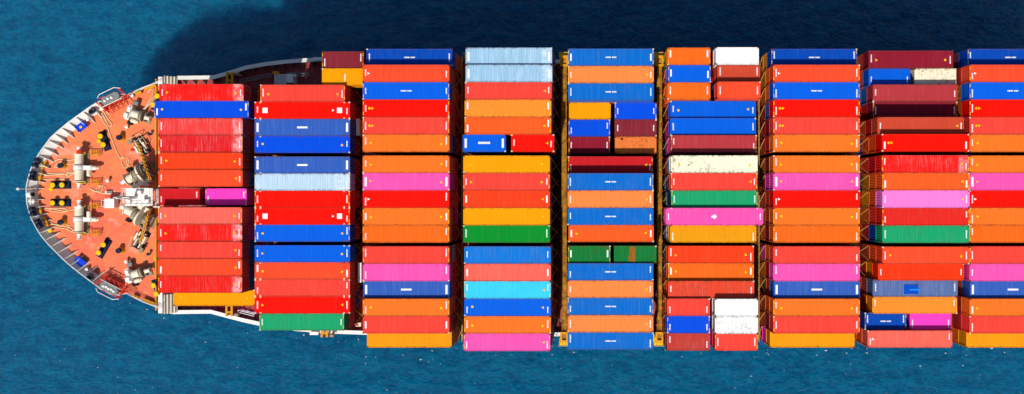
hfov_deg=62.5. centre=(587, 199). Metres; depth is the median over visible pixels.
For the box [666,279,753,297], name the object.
shipping container
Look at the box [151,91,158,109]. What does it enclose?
mooring bitts
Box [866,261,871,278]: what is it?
shipping container
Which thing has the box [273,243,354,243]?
shipping container
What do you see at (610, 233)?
shipping container
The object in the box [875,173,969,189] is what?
shipping container
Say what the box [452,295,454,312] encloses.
shipping container
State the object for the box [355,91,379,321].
lashing bridge
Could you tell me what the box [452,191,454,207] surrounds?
shipping container
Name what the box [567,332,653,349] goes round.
shipping container
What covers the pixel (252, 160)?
door
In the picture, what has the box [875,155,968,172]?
shipping container
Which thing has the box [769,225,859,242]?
shipping container
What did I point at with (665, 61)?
short shipping container
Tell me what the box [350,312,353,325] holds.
door
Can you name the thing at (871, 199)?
shipping container
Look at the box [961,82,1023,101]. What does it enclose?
shipping container
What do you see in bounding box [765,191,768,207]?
shipping container
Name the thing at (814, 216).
shipping container
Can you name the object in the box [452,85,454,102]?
shipping container
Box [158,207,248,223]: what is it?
shipping container
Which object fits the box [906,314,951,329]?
short shipping container
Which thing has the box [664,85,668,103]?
short shipping container
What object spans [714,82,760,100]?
short shipping container
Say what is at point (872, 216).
shipping container
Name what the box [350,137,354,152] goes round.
door
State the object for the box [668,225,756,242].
shipping container
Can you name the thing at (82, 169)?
mooring winch
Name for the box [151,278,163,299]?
mooring bitts
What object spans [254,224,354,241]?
long shipping container
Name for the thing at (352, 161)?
door
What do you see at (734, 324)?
short shipping container
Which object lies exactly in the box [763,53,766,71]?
shipping container
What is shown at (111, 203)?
deck locker
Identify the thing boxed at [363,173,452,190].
shipping container
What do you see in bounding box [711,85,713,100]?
short shipping container
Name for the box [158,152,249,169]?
shipping container
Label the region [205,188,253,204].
short shipping container
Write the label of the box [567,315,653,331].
shipping container
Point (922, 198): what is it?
shipping container
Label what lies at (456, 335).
door
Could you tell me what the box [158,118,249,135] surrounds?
shipping container
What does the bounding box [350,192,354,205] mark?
door
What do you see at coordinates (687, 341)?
short shipping container
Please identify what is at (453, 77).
shipping container
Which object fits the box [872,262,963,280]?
shipping container
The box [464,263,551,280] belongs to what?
shipping container
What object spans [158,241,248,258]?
shipping container
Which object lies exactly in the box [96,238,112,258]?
mooring bitts
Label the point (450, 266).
door
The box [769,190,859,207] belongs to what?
shipping container
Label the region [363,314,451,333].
shipping container
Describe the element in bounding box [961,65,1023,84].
shipping container
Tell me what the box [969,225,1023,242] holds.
shipping container
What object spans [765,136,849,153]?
shipping container
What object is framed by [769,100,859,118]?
shipping container
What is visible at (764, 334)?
shipping container
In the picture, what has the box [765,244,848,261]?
shipping container
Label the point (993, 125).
shipping container
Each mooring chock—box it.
[86,273,93,280]
[88,107,95,114]
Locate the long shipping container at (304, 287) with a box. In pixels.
[254,278,354,296]
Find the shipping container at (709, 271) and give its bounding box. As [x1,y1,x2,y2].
[666,262,753,280]
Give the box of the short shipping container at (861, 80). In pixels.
[860,71,862,88]
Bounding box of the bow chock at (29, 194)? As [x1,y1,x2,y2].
[26,191,34,197]
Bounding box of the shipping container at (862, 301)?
[860,292,866,310]
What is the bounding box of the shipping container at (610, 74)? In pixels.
[568,66,653,82]
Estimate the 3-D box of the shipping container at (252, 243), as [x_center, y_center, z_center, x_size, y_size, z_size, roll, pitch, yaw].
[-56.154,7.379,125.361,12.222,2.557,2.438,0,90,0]
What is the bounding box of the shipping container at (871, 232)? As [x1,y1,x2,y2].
[869,224,874,241]
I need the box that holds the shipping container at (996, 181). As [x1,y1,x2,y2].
[970,173,1023,189]
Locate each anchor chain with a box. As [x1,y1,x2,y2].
[136,142,151,179]
[139,210,150,243]
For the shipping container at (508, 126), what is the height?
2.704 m
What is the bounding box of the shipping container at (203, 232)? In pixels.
[158,224,248,240]
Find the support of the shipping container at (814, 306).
on the shipping container at (767, 303)
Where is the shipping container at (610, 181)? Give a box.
[567,173,653,190]
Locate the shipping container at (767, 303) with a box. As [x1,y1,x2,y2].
[765,294,770,312]
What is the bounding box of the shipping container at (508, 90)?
[465,82,552,101]
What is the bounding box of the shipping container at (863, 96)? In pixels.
[860,87,865,105]
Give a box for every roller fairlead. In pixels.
[28,170,42,180]
[28,205,42,216]
[31,158,47,169]
[33,217,49,228]
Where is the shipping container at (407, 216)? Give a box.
[363,208,452,224]
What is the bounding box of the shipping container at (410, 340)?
[367,329,454,347]
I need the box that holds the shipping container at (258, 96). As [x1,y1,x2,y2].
[257,89,259,101]
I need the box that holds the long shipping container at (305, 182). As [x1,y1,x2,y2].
[254,173,354,190]
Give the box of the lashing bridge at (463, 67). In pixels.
[455,57,471,341]
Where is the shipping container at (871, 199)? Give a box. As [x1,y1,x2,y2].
[869,191,875,207]
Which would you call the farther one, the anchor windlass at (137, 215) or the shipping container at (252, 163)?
the anchor windlass at (137, 215)
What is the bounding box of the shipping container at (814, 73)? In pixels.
[769,65,859,83]
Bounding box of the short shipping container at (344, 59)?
[322,51,366,67]
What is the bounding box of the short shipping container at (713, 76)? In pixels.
[712,69,714,85]
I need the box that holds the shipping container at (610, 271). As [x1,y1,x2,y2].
[567,262,653,279]
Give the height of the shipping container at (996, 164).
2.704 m
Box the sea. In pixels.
[0,0,1023,393]
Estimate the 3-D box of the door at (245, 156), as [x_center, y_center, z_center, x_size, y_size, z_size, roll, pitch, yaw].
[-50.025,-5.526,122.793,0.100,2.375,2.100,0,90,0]
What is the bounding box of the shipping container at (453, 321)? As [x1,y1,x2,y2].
[452,312,454,329]
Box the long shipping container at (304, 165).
[254,156,354,173]
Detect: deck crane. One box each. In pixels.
[225,306,243,316]
[226,72,244,83]
[321,331,334,336]
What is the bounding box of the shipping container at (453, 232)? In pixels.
[452,224,454,241]
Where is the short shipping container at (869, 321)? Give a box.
[860,310,906,329]
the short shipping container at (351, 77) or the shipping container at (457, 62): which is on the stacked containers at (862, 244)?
the shipping container at (457, 62)
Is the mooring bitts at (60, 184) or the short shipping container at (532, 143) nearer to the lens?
the short shipping container at (532, 143)
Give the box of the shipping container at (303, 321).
[259,313,348,330]
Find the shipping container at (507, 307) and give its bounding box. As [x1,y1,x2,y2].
[464,297,551,315]
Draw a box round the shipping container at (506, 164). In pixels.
[463,155,550,172]
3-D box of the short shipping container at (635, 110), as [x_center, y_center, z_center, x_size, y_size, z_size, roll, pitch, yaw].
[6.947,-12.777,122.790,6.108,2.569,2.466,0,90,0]
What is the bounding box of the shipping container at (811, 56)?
[767,49,856,68]
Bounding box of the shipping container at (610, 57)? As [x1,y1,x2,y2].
[568,49,653,65]
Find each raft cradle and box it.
[94,273,131,299]
[95,87,132,112]
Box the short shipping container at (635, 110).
[614,102,656,120]
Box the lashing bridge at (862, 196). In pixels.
[839,122,868,264]
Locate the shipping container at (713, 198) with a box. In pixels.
[669,190,757,207]
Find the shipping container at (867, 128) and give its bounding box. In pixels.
[865,119,870,136]
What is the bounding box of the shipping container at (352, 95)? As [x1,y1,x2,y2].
[350,87,354,103]
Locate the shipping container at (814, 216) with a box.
[769,208,859,224]
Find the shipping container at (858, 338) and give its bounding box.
[856,328,861,343]
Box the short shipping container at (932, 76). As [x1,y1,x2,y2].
[910,68,955,84]
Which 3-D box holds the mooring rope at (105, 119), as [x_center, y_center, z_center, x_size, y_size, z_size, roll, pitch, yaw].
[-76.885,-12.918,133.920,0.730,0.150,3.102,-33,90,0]
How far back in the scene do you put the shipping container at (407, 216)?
118.04 m
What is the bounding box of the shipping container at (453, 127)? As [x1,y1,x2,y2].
[452,119,454,136]
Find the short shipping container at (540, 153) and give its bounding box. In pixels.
[514,137,555,153]
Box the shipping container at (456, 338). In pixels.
[455,327,457,342]
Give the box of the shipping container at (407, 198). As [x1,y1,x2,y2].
[363,190,451,207]
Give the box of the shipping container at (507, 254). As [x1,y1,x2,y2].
[464,245,551,263]
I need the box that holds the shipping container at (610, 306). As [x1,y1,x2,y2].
[567,298,653,314]
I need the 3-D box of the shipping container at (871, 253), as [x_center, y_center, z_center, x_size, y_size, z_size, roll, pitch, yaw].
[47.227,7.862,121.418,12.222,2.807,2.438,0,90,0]
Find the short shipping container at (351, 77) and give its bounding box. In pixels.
[322,68,362,87]
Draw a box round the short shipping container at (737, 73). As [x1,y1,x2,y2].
[714,65,759,82]
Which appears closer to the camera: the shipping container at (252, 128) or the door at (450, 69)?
the door at (450, 69)
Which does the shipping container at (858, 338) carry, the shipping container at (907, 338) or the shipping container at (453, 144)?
the shipping container at (907, 338)
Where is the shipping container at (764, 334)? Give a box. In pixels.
[762,326,765,343]
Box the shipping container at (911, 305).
[866,295,956,313]
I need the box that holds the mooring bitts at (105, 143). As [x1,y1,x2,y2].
[98,130,111,150]
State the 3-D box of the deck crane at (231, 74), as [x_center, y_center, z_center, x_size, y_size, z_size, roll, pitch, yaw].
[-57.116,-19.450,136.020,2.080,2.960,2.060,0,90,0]
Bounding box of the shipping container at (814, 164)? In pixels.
[769,155,859,172]
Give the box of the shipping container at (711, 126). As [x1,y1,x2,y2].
[668,118,755,136]
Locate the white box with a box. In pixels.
[310,331,318,334]
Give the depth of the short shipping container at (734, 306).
117.77 m
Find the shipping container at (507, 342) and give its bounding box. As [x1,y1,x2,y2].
[463,334,550,350]
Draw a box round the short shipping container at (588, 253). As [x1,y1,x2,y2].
[568,245,610,262]
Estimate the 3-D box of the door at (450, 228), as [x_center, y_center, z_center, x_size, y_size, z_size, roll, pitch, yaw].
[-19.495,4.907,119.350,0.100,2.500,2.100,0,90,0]
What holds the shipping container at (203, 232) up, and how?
on the shipping container at (251, 231)
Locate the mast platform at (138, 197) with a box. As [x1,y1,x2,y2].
[113,188,162,206]
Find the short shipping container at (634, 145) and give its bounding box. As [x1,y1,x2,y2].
[614,137,656,154]
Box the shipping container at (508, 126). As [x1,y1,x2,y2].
[464,117,551,135]
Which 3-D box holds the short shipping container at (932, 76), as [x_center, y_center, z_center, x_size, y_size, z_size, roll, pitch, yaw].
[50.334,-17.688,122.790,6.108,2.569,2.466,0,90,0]
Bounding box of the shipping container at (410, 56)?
[366,49,455,68]
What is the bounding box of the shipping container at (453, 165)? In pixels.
[452,157,454,173]
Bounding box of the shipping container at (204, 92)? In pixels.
[159,84,250,100]
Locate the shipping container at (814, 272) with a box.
[769,262,859,280]
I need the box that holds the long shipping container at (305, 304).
[254,295,354,313]
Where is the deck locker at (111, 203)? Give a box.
[101,199,118,207]
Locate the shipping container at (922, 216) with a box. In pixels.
[875,208,969,225]
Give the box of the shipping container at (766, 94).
[765,85,768,103]
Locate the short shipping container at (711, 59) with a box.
[710,51,713,69]
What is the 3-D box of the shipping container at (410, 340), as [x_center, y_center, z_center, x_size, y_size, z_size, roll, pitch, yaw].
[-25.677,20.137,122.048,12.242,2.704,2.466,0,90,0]
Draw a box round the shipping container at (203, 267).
[158,258,248,275]
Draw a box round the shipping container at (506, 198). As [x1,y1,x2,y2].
[463,190,550,207]
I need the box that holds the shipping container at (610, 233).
[568,225,653,241]
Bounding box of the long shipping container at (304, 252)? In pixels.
[254,244,354,261]
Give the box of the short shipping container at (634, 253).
[613,245,656,262]
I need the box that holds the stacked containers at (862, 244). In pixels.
[186,53,1023,343]
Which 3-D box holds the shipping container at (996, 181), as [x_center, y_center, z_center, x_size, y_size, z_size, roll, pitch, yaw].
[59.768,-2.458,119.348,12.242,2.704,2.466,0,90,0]
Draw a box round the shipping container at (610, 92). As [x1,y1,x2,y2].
[568,83,653,101]
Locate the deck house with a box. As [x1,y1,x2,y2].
[273,71,297,84]
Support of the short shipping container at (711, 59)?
on the stacked containers at (862, 244)
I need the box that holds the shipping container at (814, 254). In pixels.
[769,245,859,263]
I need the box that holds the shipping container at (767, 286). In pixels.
[766,278,769,295]
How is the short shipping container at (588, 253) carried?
on the stacked containers at (862, 244)
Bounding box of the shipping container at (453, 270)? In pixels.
[452,261,454,278]
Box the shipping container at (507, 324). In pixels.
[464,314,551,333]
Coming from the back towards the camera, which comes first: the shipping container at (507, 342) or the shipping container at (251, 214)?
the shipping container at (251, 214)
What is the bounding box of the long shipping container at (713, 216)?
[664,208,763,224]
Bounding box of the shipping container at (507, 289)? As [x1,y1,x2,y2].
[464,280,551,298]
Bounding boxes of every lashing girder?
[551,52,567,345]
[653,52,668,344]
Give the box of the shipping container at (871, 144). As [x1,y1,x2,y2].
[868,136,952,153]
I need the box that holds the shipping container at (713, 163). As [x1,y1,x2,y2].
[669,155,757,172]
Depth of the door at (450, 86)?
119.16 m
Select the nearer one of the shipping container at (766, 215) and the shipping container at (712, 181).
the shipping container at (712, 181)
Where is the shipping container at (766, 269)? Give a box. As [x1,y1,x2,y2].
[765,261,768,278]
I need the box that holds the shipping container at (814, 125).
[769,117,859,135]
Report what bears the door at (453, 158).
in the shipping container at (453, 165)
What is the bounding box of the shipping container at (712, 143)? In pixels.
[669,135,756,152]
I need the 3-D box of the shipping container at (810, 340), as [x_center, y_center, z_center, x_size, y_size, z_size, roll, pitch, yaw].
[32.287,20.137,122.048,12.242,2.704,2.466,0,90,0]
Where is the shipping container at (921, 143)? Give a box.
[875,134,968,152]
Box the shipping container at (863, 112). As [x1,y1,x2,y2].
[861,104,866,121]
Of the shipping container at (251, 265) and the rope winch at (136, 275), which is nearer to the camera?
the shipping container at (251, 265)
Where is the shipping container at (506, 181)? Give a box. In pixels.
[463,173,550,190]
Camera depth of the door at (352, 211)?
122.05 m
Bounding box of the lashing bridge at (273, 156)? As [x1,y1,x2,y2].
[256,92,283,244]
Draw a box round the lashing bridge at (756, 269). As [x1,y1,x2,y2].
[747,59,765,341]
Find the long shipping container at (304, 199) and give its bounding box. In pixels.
[254,191,354,207]
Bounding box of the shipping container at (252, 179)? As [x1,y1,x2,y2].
[250,171,254,186]
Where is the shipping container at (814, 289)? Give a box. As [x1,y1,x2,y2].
[770,280,859,297]
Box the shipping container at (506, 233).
[463,225,550,242]
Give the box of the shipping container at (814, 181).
[769,173,859,190]
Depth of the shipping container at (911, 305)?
120.47 m
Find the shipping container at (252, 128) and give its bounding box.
[249,120,254,136]
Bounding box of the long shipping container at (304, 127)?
[254,119,354,136]
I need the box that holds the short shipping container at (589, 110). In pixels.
[569,102,610,119]
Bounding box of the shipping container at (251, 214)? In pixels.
[249,207,254,223]
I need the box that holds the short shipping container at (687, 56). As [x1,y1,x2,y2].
[666,47,710,66]
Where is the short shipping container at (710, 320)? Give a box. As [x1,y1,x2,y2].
[710,312,711,329]
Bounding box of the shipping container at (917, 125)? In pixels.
[871,117,963,135]
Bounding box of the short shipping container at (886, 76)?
[863,68,909,87]
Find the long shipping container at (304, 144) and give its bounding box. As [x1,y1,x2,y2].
[254,136,354,153]
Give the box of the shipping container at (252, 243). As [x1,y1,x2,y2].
[248,240,255,256]
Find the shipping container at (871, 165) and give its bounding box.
[868,156,874,173]
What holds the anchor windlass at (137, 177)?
on the container ship
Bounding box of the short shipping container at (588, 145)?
[568,137,609,154]
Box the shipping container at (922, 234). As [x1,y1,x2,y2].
[875,225,969,242]
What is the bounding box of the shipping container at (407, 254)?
[363,245,451,263]
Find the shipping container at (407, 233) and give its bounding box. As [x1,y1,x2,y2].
[363,225,451,242]
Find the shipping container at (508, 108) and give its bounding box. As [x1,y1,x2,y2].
[464,100,551,117]
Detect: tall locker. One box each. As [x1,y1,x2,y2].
[356,119,362,136]
[358,262,362,282]
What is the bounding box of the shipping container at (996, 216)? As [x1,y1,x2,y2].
[970,208,1023,224]
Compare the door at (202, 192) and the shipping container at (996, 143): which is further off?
the door at (202, 192)
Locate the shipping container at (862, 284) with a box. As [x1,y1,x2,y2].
[860,276,866,293]
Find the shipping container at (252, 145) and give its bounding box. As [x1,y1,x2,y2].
[250,137,256,153]
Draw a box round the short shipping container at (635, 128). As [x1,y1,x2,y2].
[614,120,656,137]
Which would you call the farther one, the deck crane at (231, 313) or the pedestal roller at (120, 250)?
the deck crane at (231, 313)
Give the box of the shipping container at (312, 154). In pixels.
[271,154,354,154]
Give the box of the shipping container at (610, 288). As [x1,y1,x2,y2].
[567,280,653,297]
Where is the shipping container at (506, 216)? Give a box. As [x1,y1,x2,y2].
[463,208,550,224]
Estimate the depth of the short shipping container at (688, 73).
118.31 m
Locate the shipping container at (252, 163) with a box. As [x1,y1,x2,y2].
[250,154,256,170]
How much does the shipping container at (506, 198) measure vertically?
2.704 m
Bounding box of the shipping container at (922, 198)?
[875,190,969,207]
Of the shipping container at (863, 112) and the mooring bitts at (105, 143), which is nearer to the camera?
the shipping container at (863, 112)
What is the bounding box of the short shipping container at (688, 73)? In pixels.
[666,65,710,83]
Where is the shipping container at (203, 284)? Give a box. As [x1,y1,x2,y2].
[158,274,248,292]
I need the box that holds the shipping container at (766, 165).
[765,157,769,173]
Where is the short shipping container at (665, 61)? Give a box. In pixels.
[664,51,665,70]
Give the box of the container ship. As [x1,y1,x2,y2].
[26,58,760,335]
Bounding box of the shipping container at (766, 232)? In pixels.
[765,224,768,241]
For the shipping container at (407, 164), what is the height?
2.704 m
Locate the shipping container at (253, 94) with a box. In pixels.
[251,87,256,101]
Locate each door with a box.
[200,190,204,203]
[242,208,248,222]
[242,225,248,239]
[242,242,248,256]
[242,259,248,274]
[242,276,248,291]
[243,120,249,134]
[243,137,248,151]
[243,154,248,168]
[243,171,248,185]
[244,86,249,100]
[247,190,253,203]
[249,102,254,117]
[249,225,254,238]
[249,241,255,255]
[249,258,254,272]
[249,274,254,288]
[250,121,254,135]
[250,138,254,152]
[250,155,255,168]
[250,172,254,185]
[250,208,254,221]
[251,88,256,101]
[344,313,348,328]
[345,86,349,101]
[350,103,354,118]
[350,120,354,135]
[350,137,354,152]
[350,158,354,172]
[350,175,354,189]
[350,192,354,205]
[350,209,354,222]
[350,225,354,239]
[350,246,354,260]
[350,262,354,277]
[350,279,354,294]
[350,296,354,311]
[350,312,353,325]
[351,89,354,103]
[364,53,366,64]
[449,66,451,82]
[449,84,451,99]
[449,101,452,116]
[449,118,451,133]
[449,136,451,150]
[449,157,451,171]
[449,174,452,188]
[449,192,451,206]
[449,209,452,223]
[449,226,451,240]
[449,247,451,261]
[449,264,451,279]
[449,298,451,314]
[449,316,451,331]
[452,50,455,66]
[452,330,454,344]
[453,158,454,172]
[455,327,457,341]
[456,55,458,69]
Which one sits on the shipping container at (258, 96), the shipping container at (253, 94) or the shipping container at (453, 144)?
the shipping container at (253, 94)
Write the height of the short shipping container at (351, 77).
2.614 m
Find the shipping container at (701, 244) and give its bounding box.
[665,244,748,260]
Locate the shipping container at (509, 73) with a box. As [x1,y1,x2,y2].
[465,65,552,84]
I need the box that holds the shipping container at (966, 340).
[958,330,1023,347]
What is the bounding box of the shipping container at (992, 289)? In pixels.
[962,280,1023,297]
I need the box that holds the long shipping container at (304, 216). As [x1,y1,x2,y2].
[254,208,354,224]
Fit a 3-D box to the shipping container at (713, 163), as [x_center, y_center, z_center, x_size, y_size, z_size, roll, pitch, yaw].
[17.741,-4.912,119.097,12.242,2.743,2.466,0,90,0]
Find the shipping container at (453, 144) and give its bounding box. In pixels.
[370,136,454,153]
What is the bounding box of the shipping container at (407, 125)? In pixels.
[363,117,451,135]
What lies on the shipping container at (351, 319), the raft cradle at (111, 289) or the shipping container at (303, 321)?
the shipping container at (303, 321)
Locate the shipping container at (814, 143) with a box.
[769,134,859,152]
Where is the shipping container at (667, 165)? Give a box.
[667,157,668,173]
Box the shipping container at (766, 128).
[765,119,768,136]
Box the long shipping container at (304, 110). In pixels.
[254,102,354,119]
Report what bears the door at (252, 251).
in the shipping container at (252, 243)
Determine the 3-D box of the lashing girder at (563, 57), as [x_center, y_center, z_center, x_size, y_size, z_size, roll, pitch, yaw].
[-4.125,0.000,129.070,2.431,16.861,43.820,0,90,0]
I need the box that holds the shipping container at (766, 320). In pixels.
[765,311,768,329]
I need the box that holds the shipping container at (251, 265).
[248,257,254,273]
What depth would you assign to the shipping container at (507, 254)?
118.03 m
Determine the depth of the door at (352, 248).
122.05 m
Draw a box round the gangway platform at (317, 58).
[313,57,321,60]
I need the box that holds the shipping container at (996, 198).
[970,190,1023,207]
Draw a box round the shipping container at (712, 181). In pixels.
[669,173,757,190]
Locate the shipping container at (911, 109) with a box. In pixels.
[867,102,957,119]
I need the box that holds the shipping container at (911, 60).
[862,51,952,69]
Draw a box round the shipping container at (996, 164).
[969,155,1023,172]
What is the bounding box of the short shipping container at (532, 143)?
[511,134,554,152]
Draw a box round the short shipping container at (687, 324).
[665,314,709,332]
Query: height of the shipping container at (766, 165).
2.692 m
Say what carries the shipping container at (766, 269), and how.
on the stacked containers at (862, 244)
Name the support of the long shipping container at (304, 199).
on the shipping container
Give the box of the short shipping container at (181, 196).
[158,188,204,204]
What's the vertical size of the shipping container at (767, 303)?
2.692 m
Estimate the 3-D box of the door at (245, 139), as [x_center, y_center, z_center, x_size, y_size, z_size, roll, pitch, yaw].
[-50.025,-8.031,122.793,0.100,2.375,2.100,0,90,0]
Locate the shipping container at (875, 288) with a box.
[866,278,957,296]
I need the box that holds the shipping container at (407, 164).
[363,155,451,172]
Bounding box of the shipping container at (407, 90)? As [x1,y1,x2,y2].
[363,82,451,100]
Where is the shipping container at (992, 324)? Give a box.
[961,314,1023,333]
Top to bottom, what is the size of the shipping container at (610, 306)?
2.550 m
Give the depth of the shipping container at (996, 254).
118.04 m
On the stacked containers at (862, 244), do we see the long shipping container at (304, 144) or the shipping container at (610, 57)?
the shipping container at (610, 57)
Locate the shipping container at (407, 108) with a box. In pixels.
[363,100,452,117]
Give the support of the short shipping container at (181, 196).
on the short shipping container
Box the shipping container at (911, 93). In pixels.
[866,84,957,103]
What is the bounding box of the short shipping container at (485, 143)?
[463,134,507,152]
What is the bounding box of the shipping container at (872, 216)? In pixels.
[869,208,874,224]
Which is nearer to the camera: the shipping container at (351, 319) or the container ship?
the shipping container at (351, 319)
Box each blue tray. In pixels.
[74,256,86,266]
[75,121,87,131]
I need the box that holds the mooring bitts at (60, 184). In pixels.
[50,181,70,188]
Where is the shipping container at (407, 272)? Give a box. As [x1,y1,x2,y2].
[363,263,451,280]
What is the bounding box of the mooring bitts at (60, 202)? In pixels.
[50,199,70,206]
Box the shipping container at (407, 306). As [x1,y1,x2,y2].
[363,297,451,315]
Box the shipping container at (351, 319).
[349,312,354,327]
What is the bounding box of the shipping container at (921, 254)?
[875,246,969,263]
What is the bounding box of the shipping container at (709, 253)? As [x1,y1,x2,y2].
[666,245,753,262]
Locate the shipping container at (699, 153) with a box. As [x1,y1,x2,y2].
[667,137,751,153]
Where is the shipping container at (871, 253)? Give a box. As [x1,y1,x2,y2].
[869,245,959,261]
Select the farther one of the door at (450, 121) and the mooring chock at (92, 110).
the mooring chock at (92, 110)
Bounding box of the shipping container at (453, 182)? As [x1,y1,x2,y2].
[452,174,454,190]
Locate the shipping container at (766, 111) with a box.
[765,102,768,119]
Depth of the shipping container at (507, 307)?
118.03 m
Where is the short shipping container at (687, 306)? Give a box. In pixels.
[665,296,709,315]
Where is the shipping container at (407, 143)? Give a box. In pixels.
[363,134,451,152]
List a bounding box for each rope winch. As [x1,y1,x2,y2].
[123,100,153,124]
[124,261,152,286]
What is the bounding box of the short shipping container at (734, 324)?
[712,314,757,333]
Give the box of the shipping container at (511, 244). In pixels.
[469,244,552,258]
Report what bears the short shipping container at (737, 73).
on the short shipping container at (713, 76)
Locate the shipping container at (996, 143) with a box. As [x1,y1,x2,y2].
[961,134,1023,152]
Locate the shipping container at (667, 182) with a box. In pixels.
[667,174,668,190]
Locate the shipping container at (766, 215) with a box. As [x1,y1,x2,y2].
[765,208,768,224]
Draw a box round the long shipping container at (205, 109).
[154,101,254,118]
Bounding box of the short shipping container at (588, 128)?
[568,120,609,136]
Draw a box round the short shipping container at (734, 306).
[712,297,757,315]
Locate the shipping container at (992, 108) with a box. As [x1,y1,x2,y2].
[961,100,1023,117]
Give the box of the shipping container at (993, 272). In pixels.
[964,264,1023,280]
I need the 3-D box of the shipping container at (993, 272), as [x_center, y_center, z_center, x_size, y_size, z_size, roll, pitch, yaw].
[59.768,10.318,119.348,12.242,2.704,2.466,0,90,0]
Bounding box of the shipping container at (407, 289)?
[363,280,451,297]
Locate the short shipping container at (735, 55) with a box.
[713,47,758,67]
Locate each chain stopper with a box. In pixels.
[127,133,150,156]
[128,229,150,252]
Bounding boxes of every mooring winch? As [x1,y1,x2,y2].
[73,147,101,187]
[73,200,100,238]
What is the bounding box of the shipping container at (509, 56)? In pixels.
[465,48,552,65]
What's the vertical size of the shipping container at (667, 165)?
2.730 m
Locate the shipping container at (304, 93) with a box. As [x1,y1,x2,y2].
[260,85,349,101]
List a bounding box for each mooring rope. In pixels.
[43,172,73,179]
[44,208,73,211]
[49,222,73,231]
[101,109,111,126]
[101,118,130,167]
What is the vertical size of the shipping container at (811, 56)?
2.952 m
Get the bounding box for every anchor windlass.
[119,204,157,230]
[120,159,157,187]
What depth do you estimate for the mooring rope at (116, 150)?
133.87 m
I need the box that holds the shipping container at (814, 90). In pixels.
[769,82,859,101]
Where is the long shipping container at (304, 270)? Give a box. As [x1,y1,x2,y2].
[254,261,354,278]
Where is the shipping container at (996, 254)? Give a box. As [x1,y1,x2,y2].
[961,245,1023,263]
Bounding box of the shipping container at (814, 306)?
[769,297,859,315]
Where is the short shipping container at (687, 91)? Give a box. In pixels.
[666,82,710,101]
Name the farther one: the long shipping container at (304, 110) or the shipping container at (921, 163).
the long shipping container at (304, 110)
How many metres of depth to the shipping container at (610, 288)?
119.12 m
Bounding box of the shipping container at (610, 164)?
[568,156,652,172]
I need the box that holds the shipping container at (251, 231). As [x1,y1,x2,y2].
[249,223,254,239]
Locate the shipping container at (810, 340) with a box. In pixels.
[766,329,854,347]
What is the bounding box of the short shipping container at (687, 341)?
[665,331,709,350]
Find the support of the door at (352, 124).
in the long shipping container at (304, 127)
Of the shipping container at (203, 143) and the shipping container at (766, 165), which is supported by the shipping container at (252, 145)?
the shipping container at (203, 143)
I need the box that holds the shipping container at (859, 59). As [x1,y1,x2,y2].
[857,54,863,71]
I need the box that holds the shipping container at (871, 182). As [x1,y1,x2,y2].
[869,173,877,190]
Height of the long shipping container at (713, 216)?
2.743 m
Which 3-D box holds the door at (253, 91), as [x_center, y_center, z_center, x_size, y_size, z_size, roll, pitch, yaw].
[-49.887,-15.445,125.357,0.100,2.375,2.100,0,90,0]
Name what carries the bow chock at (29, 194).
attached to the container ship
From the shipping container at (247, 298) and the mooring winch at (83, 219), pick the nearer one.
the shipping container at (247, 298)
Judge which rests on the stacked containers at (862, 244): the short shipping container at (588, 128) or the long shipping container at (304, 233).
the short shipping container at (588, 128)
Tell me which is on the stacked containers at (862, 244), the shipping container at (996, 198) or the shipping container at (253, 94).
the shipping container at (996, 198)
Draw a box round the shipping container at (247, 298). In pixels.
[173,290,254,305]
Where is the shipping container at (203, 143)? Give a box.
[158,135,249,152]
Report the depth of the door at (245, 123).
123.00 m
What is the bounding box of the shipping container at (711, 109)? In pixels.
[668,101,755,119]
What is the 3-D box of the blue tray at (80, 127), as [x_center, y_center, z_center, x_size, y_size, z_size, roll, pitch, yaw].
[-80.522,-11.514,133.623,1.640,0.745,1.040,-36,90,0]
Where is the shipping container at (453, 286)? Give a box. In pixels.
[452,278,454,295]
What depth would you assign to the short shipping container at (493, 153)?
122.60 m
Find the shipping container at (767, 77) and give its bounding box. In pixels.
[765,68,768,86]
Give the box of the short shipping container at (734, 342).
[712,331,757,350]
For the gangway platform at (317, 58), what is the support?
attached to the container ship
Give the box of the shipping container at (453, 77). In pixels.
[452,68,454,85]
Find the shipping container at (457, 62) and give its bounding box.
[454,53,458,71]
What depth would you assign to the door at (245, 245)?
122.76 m
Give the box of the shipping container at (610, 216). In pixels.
[567,208,653,224]
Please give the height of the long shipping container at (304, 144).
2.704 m
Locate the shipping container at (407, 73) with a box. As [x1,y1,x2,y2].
[363,65,451,83]
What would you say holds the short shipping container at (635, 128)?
on the stacked containers at (862, 244)
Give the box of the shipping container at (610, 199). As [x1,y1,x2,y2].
[567,190,653,207]
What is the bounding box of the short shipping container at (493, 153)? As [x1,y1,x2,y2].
[467,137,508,153]
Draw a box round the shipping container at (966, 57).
[958,49,1023,68]
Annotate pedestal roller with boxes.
[57,162,67,169]
[57,218,66,225]
[115,247,124,253]
[116,134,125,141]
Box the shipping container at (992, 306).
[961,297,1023,315]
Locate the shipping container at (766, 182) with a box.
[765,174,768,190]
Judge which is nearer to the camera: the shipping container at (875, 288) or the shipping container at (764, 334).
the shipping container at (875, 288)
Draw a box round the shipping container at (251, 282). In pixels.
[249,273,254,290]
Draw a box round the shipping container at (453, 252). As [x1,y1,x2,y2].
[372,244,454,261]
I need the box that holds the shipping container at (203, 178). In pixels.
[158,170,249,186]
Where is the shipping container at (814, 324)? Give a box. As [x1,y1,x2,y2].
[769,314,859,333]
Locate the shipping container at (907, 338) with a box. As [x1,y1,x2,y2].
[861,328,951,347]
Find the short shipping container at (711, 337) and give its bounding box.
[710,329,711,346]
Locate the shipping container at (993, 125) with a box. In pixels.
[964,117,1023,134]
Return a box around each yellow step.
[143,298,154,305]
[144,83,156,90]
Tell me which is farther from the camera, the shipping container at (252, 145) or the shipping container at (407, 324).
the shipping container at (252, 145)
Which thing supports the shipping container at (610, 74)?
on the stacked containers at (862, 244)
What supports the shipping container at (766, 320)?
on the stacked containers at (862, 244)
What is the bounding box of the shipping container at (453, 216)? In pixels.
[452,208,454,224]

